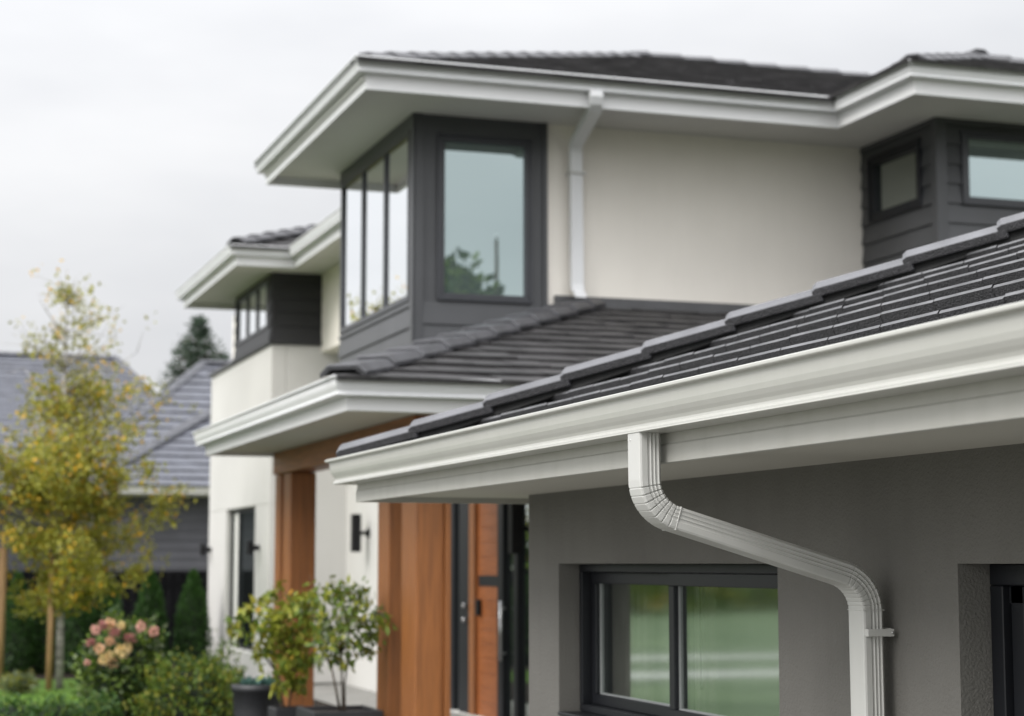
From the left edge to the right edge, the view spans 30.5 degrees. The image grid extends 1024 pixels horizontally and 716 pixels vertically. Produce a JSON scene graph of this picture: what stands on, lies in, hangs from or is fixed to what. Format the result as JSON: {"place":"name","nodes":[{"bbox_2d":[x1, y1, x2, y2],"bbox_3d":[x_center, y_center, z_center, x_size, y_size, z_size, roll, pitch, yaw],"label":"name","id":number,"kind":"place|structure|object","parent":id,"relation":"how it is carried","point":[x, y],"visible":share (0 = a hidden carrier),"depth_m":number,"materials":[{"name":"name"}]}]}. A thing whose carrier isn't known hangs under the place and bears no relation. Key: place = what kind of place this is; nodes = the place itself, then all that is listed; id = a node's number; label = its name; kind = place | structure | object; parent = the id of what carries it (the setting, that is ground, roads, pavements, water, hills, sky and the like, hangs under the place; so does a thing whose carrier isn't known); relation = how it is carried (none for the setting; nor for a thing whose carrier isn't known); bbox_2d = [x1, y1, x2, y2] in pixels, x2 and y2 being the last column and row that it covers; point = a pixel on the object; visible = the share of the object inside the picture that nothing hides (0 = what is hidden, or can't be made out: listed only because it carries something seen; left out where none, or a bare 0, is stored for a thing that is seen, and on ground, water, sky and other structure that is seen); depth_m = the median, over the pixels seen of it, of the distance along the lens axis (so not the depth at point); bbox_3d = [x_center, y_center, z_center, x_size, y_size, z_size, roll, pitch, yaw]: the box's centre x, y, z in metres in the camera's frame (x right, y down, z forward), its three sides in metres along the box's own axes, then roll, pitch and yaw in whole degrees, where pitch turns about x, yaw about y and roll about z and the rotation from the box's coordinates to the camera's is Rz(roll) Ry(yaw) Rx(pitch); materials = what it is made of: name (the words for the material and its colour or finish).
{"place":"outdoors","nodes":[
{"label":"outdoors","id":0,"kind":"place"},
{"bbox_2d":[0,679,93,704],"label":"grass verge","id":1,"kind":"object","parent":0,"point":[67,689],"depth_m":24.80,"materials":[{"name":"green plant"}]},
{"bbox_2d":[0,547,7,687],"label":"tree stake","id":2,"kind":"object","parent":1,"relation":"on","point":[3,565],"visible":0.79,"depth_m":25.39,"materials":[{"name":"brown wood"}]},
{"bbox_2d":[0,438,17,536],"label":"birch tree","id":3,"kind":"object","parent":1,"relation":"on","point":[2,445],"visible":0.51,"depth_m":26.05,"materials":[{"name":"yellow plant"}]},
{"bbox_2d":[0,669,39,694],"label":"shrub","id":4,"kind":"object","parent":1,"relation":"on","point":[22,683],"visible":1,"depth_m":24.42,"materials":[{"name":"green plant"}]},
{"bbox_2d":[45,558,55,689],"bbox_3d":[-6.255,3.604,25.461,0.099,1.780,0.089,2,-7,-19],"label":"tree stake","id":5,"kind":"object","parent":1,"relation":"on","point":[49,654],"visible":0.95,"depth_m":25.41,"materials":[{"name":"brown wood"}]},
{"bbox_2d":[0,259,200,688],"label":"birch tree","id":6,"kind":"object","parent":1,"relation":"on","point":[41,485],"visible":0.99,"depth_m":25.60,"materials":[{"name":"yellow plant"}]},
{"bbox_2d":[3,664,335,705],"bbox_3d":[-5.041,4.110,21.943,5.940,0.001,19.800,2,-7,-19],"label":"garden bed","id":7,"kind":"object","parent":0,"point":[38,676],"depth_m":28.14,"materials":[{"name":"brown soil"}]},
{"bbox_2d":[3,572,38,674],"bbox_3d":[-7.587,4.069,28.834,0.644,1.594,0.631,2,-7,-19],"label":"arborvitae","id":8,"kind":"object","parent":7,"relation":"on","point":[18,650],"visible":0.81,"depth_m":28.66,"materials":[{"name":"green plant"}]},
{"bbox_2d":[30,582,56,674],"bbox_3d":[-7.183,4.123,29.134,0.650,1.581,0.668,2,-7,-19],"label":"arborvitae","id":9,"kind":"object","parent":7,"relation":"on","point":[40,652],"visible":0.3,"depth_m":28.90,"materials":[{"name":"green plant"}]},
{"bbox_2d":[63,597,97,673],"bbox_3d":[-6.728,4.111,29.113,0.688,1.585,0.688,2,-7,-19],"label":"arborvitae","id":10,"kind":"object","parent":7,"relation":"on","point":[76,629],"visible":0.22,"depth_m":28.91,"materials":[{"name":"green plant"}]},
{"bbox_2d":[73,688,124,715],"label":"boxwood","id":11,"kind":"object","parent":7,"relation":"on","point":[99,708],"visible":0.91,"depth_m":16.47,"materials":[{"name":"green plant"}]},
{"bbox_2d":[6,571,207,663],"bbox_3d":[-8.000,4.297,30.871,6.445,1.580,0.190,2,-7,-19],"label":"fence","id":12,"kind":"object","parent":7,"relation":"on","point":[171,583],"visible":0.17,"depth_m":31.54,"materials":[{"name":"black wood"}]},
{"bbox_2d":[92,575,124,670],"bbox_3d":[-6.326,4.150,29.425,0.622,1.572,0.639,-3,-7,23],"label":"arborvitae","id":13,"kind":"object","parent":7,"relation":"on","point":[115,599],"visible":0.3,"depth_m":29.33,"materials":[{"name":"green plant"}]},
{"bbox_2d":[66,601,172,715],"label":"hydrangea bush","id":14,"kind":"object","parent":7,"relation":"on","point":[117,654],"visible":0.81,"depth_m":17.35,"materials":[{"name":"green plant"}]},
{"bbox_2d":[132,570,169,671],"bbox_3d":[-5.681,4.125,29.483,0.663,1.632,0.663,2,-7,-19],"label":"arborvitae","id":15,"kind":"object","parent":7,"relation":"on","point":[149,606],"visible":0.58,"depth_m":29.40,"materials":[{"name":"green plant"}]},
{"bbox_2d":[123,646,244,715],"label":"shrub","id":16,"kind":"object","parent":7,"relation":"on","point":[187,689],"visible":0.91,"depth_m":16.84,"materials":[{"name":"green plant"}]},
{"bbox_2d":[172,568,213,670],"bbox_3d":[-5.069,4.159,29.838,0.665,1.648,0.680,2,-7,-19],"label":"arborvitae","id":17,"kind":"object","parent":7,"relation":"on","point":[192,626],"visible":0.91,"depth_m":29.70,"materials":[{"name":"green plant"}]},
{"bbox_2d":[197,626,252,715],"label":"shrub","id":18,"kind":"object","parent":7,"relation":"on","point":[224,643],"visible":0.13,"depth_m":18.84,"materials":[{"name":"green plant"}]},
{"bbox_2d":[231,683,281,715],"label":"planter","id":19,"kind":"object","parent":7,"relation":"on","point":[251,700],"visible":0.67,"depth_m":15.75,"materials":[{"name":"ceramic"}]},
{"bbox_2d":[239,675,284,684],"bbox_3d":[-2.135,2.760,16.006,0.420,0.132,0.281,4,-7,-33],"label":"succulent","id":20,"kind":"object","parent":19,"relation":"on","point":[249,680],"visible":0.6,"depth_m":15.93,"materials":[{"name":"teal plant"}]},
{"bbox_2d":[268,706,300,715],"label":"planter","id":21,"kind":"object","parent":7,"relation":"on","point":[278,711],"visible":0.62,"depth_m":14.97,"materials":[{"name":"ceramic"}]},
{"bbox_2d":[223,580,334,708],"bbox_3d":[-1.861,2.317,15.116,0.866,1.050,0.613,2,-7,-19],"label":"potted shrub","id":22,"kind":"object","parent":21,"relation":"in","point":[277,625],"visible":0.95,"depth_m":15.07,"materials":[{"name":"green plant"}]},
{"bbox_2d":[296,705,383,715],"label":"planter","id":23,"kind":"object","parent":7,"relation":"on","point":[357,710],"visible":1,"depth_m":14.31,"materials":[{"name":"ceramic"}]},
{"bbox_2d":[296,575,397,710],"bbox_3d":[-1.254,2.177,14.324,0.756,1.056,0.699,2,-7,-19],"label":"potted tree","id":24,"kind":"object","parent":23,"relation":"on","point":[341,628],"visible":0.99,"depth_m":14.32,"materials":[{"name":"green plant"}]},
{"bbox_2d":[231,683,343,684],"bbox_3d":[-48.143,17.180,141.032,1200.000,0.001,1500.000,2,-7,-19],"label":"ground","id":25,"kind":"structure","parent":0,"point":[322,683],"depth_m":27.10,"materials":[{"name":"grey concrete"}]},
{"bbox_2d":[0,351,230,616],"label":"neighbouring house","id":26,"kind":"structure","parent":25,"relation":"on","point":[182,455],"depth_m":42.45,"materials":[{"name":"tile"}]},
{"bbox_2d":[153,313,230,393],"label":"conifer","id":27,"kind":"object","parent":25,"relation":"on","point":[188,353],"visible":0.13,"depth_m":60.05,"materials":[{"name":"green plant"}]},
{"bbox_2d":[314,684,466,715],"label":"porch slab","id":28,"kind":"structure","parent":25,"relation":"on","point":[327,694],"depth_m":24.55,"materials":[{"name":"concrete"}]},
{"bbox_2d":[175,48,1023,715],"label":"house","id":29,"kind":"structure","parent":25,"relation":"on","point":[499,222],"depth_m":18.20,"materials":[{"name":"beige paint"}]},
{"bbox_2d":[229,507,254,650],"bbox_3d":[-4.098,3.390,28.876,0.060,2.150,2.400,2,-7,-19],"label":"window","id":30,"kind":"structure","parent":29,"relation":"in","point":[242,520],"depth_m":29.17,"materials":[{"name":"black glass"}]},
{"bbox_2d":[236,280,267,345],"bbox_3d":[-3.931,-0.671,28.591,0.090,0.720,2.420,2,-7,-19],"label":"window","id":31,"kind":"structure","parent":29,"relation":"in","point":[251,320],"depth_m":28.63,"materials":[{"name":"clear glass"}]},
{"bbox_2d":[339,129,409,334],"bbox_3d":[-1.375,-1.212,19.038,0.090,1.645,2.760,2,-7,-19],"label":"window","id":32,"kind":"structure","parent":29,"relation":"in","point":[375,200],"depth_m":18.97,"materials":[{"name":"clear glass"}]},
{"bbox_2d":[462,504,505,715],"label":"front door","id":33,"kind":"structure","parent":29,"relation":"in","point":[486,603],"depth_m":20.94,"materials":[{"name":"brown wood"}]},
{"bbox_2d":[437,132,532,303],"bbox_3d":[-0.265,-1.318,17.858,0.946,1.596,0.105,2,-7,-19],"label":"window","id":34,"kind":"structure","parent":29,"relation":"in","point":[485,183],"depth_m":17.85,"materials":[{"name":"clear glass"}]},
{"bbox_2d":[325,212,1023,715],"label":"house wing","id":35,"kind":"structure","parent":29,"relation":"attached to","point":[809,502],"depth_m":5.90,"materials":[{"name":"grey paint"}]},
{"bbox_2d":[579,564,779,715],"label":"window","id":36,"kind":"structure","parent":35,"relation":"in","point":[674,639],"depth_m":7.25,"materials":[{"name":"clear glass"}]},
{"bbox_2d":[990,564,1023,715],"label":"window","id":37,"kind":"structure","parent":35,"relation":"in","point":[1006,580],"depth_m":5.15,"materials":[{"name":"black glass"}]},
{"bbox_2d":[867,137,922,222],"bbox_3d":[3.814,-1.744,18.560,0.115,0.670,1.000,2,-7,-19],"label":"window","id":38,"kind":"structure","parent":29,"relation":"in","point":[894,175],"depth_m":18.59,"materials":[{"name":"grey glass"}]},
{"bbox_2d":[960,130,1023,208],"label":"window","id":39,"kind":"structure","parent":29,"relation":"in","point":[992,166],"depth_m":18.05,"materials":[{"name":"clear glass"}]},
{"bbox_2d":[0,0,1023,392],"label":"sky","id":40,"kind":"structure","parent":0,"point":[133,132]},
{"label":"lawn","id":41,"kind":"structure","parent":0,"visible":0},
{"bbox_2d":[0,691,39,715],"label":"boxwood","id":42,"kind":"object","parent":41,"relation":"on","point":[11,708],"visible":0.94,"depth_m":16.19,"materials":[{"name":"green plant"}]},
{"bbox_2d":[25,689,83,715],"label":"boxwood","id":43,"kind":"object","parent":41,"relation":"on","point":[55,708],"visible":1,"depth_m":16.20,"materials":[{"name":"green plant"}]}
]}

